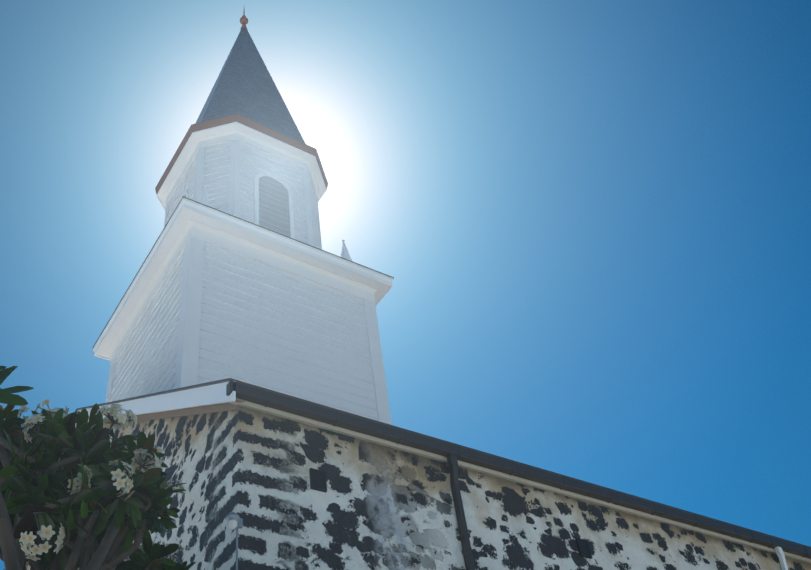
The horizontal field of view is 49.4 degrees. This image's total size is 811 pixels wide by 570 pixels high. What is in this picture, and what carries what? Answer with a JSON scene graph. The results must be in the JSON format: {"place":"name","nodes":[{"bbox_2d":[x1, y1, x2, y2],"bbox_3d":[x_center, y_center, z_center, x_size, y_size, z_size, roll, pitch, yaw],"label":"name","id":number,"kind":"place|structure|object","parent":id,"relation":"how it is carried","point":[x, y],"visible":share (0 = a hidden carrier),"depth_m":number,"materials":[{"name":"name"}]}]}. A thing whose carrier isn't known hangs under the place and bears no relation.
{"place":"outdoors","nodes":[
{"label":"outdoors","id":0,"kind":"place"},
{"bbox_2d":[0,366,195,569],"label":"plumeria tree","id":1,"kind":"object","parent":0,"point":[28,500],"depth_m":5.41,"materials":[{"name":"green plant"}]},
{"bbox_2d":[0,0,810,569],"label":"sky","id":2,"kind":"structure","parent":0,"point":[590,220],"materials":[{"name":"blue"}]},
{"label":"forecourt paving","id":3,"kind":"structure","parent":0,"visible":0},
{"bbox_2d":[225,512,242,569],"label":"lamp post","id":4,"kind":"object","parent":3,"relation":"on","point":[233,516],"depth_m":8.84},
{"bbox_2d":[228,520,237,529],"bbox_3d":[-1.733,2.395,8.830,0.100,0.115,0.098,21,-52,-28],"label":"light bulb","id":5,"kind":"object","parent":4,"relation":"on","point":[232,524],"depth_m":8.79,"materials":[{"name":"white glass"}]},
{"bbox_2d":[26,406,810,569],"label":"church stone walls","id":6,"kind":"structure","parent":3,"relation":"on","point":[375,506],"depth_m":10.47,"materials":[{"name":"white stone"}]},
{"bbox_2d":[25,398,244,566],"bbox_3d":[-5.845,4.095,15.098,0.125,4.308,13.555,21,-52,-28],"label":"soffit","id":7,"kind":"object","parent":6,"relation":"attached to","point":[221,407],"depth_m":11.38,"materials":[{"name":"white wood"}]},
{"bbox_2d":[75,381,235,427],"bbox_3d":[-5.924,3.996,15.134,0.035,4.568,13.555,21,-52,-28],"label":"fascia board","id":8,"kind":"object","parent":7,"relation":"attached to","point":[203,396],"depth_m":11.50,"materials":[{"name":"white wood"}]},
{"bbox_2d":[309,468,326,492],"bbox_3d":[-0.988,2.212,9.980,0.200,0.260,0.030,21,-52,-28],"label":"vent plate","id":9,"kind":"object","parent":6,"relation":"attached to","point":[318,481],"depth_m":9.97,"materials":[{"name":"grey metal"}]},
{"bbox_2d":[75,378,810,547],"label":"metal roof sheets","id":10,"kind":"object","parent":6,"relation":"on","point":[185,388],"depth_m":11.93,"materials":[{"name":"grey metal"}]},
{"bbox_2d":[110,242,378,420],"bbox_3d":[-3.531,2.836,18.915,4.507,6.120,4.507,21,-52,-28],"label":"clapboard siding","id":11,"kind":"object","parent":10,"relation":"on","point":[270,328],"depth_m":18.07,"materials":[{"name":"white wood"}]},
{"bbox_2d":[199,185,209,205],"bbox_3d":[-4.537,-1.708,19.779,0.490,1.700,0.490,21,-52,-28],"label":"pinnacle","id":12,"kind":"object","parent":11,"relation":"on","point":[204,199],"depth_m":19.95,"materials":[{"name":"white paint"}]},
{"bbox_2d":[164,129,321,249],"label":"white trim","id":13,"kind":"structure","parent":11,"relation":"on","point":[235,138],"depth_m":22.74,"materials":[{"name":"white wood"}]},
{"bbox_2d":[174,191,188,209],"bbox_3d":[-5.590,-1.210,21.567,0.090,2.960,1.100,21,-52,-28],"label":"belfry louvre casing","id":14,"kind":"object","parent":13,"relation":"attached to","point":[186,193],"depth_m":22.42,"materials":[{"name":"white wood"}]},
{"bbox_2d":[157,122,326,211],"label":"cornice","id":15,"kind":"structure","parent":13,"relation":"attached to","point":[180,160],"depth_m":23.30,"materials":[{"name":"white wood"}]},
{"bbox_2d":[155,113,327,194],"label":"roof edge trim","id":16,"kind":"structure","parent":15,"relation":"on","point":[254,125],"depth_m":23.15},
{"bbox_2d":[167,142,319,248],"bbox_3d":[-4.216,-1.045,22.765,3.450,4.860,3.450,21,-52,-28],"label":"steeple siding","id":17,"kind":"object","parent":13,"relation":"attached to","point":[254,162],"depth_m":22.17,"materials":[{"name":"white wood"}]},
{"bbox_2d":[195,27,305,143],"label":"spire","id":18,"kind":"structure","parent":13,"relation":"on","point":[245,85],"depth_m":25.51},
{"bbox_2d":[240,10,247,29],"bbox_3d":[-5.702,-9.456,31.109,0.300,1.760,0.300,21,-52,-28],"label":"finial","id":19,"kind":"object","parent":18,"relation":"on","point":[243,20],"depth_m":30.81,"materials":[{"name":"brown metal"}]},
{"bbox_2d":[254,172,294,238],"bbox_3d":[-3.190,-1.767,21.433,1.100,2.960,0.090,21,-52,-28],"label":"window frame","id":20,"kind":"object","parent":13,"relation":"attached to","point":[256,198],"depth_m":21.71,"materials":[{"name":"white wood"}]},
{"bbox_2d":[259,176,289,236],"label":"belfry louvre slats","id":21,"kind":"object","parent":20,"relation":"in","point":[277,207],"depth_m":21.62,"materials":[{"name":"grey wood"}]},
{"bbox_2d":[93,198,393,360],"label":"cornice","id":22,"kind":"structure","parent":11,"relation":"on","point":[186,211],"depth_m":19.54,"materials":[{"name":"white wood"}]},
{"bbox_2d":[93,196,393,346],"bbox_3d":[-3.915,0.659,21.074,5.295,0.060,5.295,21,-52,-28],"label":"cornice edge","id":23,"kind":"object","parent":22,"relation":"on","point":[243,220],"depth_m":19.55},
{"bbox_2d":[105,219,391,424],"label":"tower corner boards","id":24,"kind":"object","parent":11,"relation":"attached to","point":[194,236],"depth_m":18.86,"materials":[{"name":"white wood"}]},
{"bbox_2d":[341,240,351,260],"bbox_3d":[-1.454,-0.528,21.518,0.490,1.700,0.490,21,-52,-28],"label":"pinnacle","id":25,"kind":"object","parent":11,"relation":"on","point":[345,253],"depth_m":21.70,"materials":[{"name":"white paint"}]},
{"bbox_2d":[447,454,474,569],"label":"downspout","id":26,"kind":"object","parent":6,"relation":"attached to","point":[464,536],"depth_m":10.85,"materials":[{"name":"metal"}]},
{"bbox_2d":[230,401,810,562],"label":"soffit","id":27,"kind":"structure","parent":6,"relation":"attached to","point":[307,421],"depth_m":11.81,"materials":[{"name":"white wood"}]},
{"bbox_2d":[226,380,810,558],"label":"box gutters","id":28,"kind":"object","parent":27,"relation":"on","point":[265,398],"depth_m":11.75,"materials":[{"name":"brown metal"}]},
{"bbox_2d":[575,538,591,558],"bbox_3d":[2.398,3.540,11.851,0.200,0.260,0.030,21,-52,-28],"label":"vent plate","id":29,"kind":"object","parent":6,"relation":"attached to","point":[583,548],"depth_m":11.84,"materials":[{"name":"grey metal"}]},
{"bbox_2d":[774,546,787,569],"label":"white downpipe","id":30,"kind":"object","parent":6,"relation":"attached to","point":[780,555],"depth_m":14.42,"materials":[{"name":"metal"}]}
]}

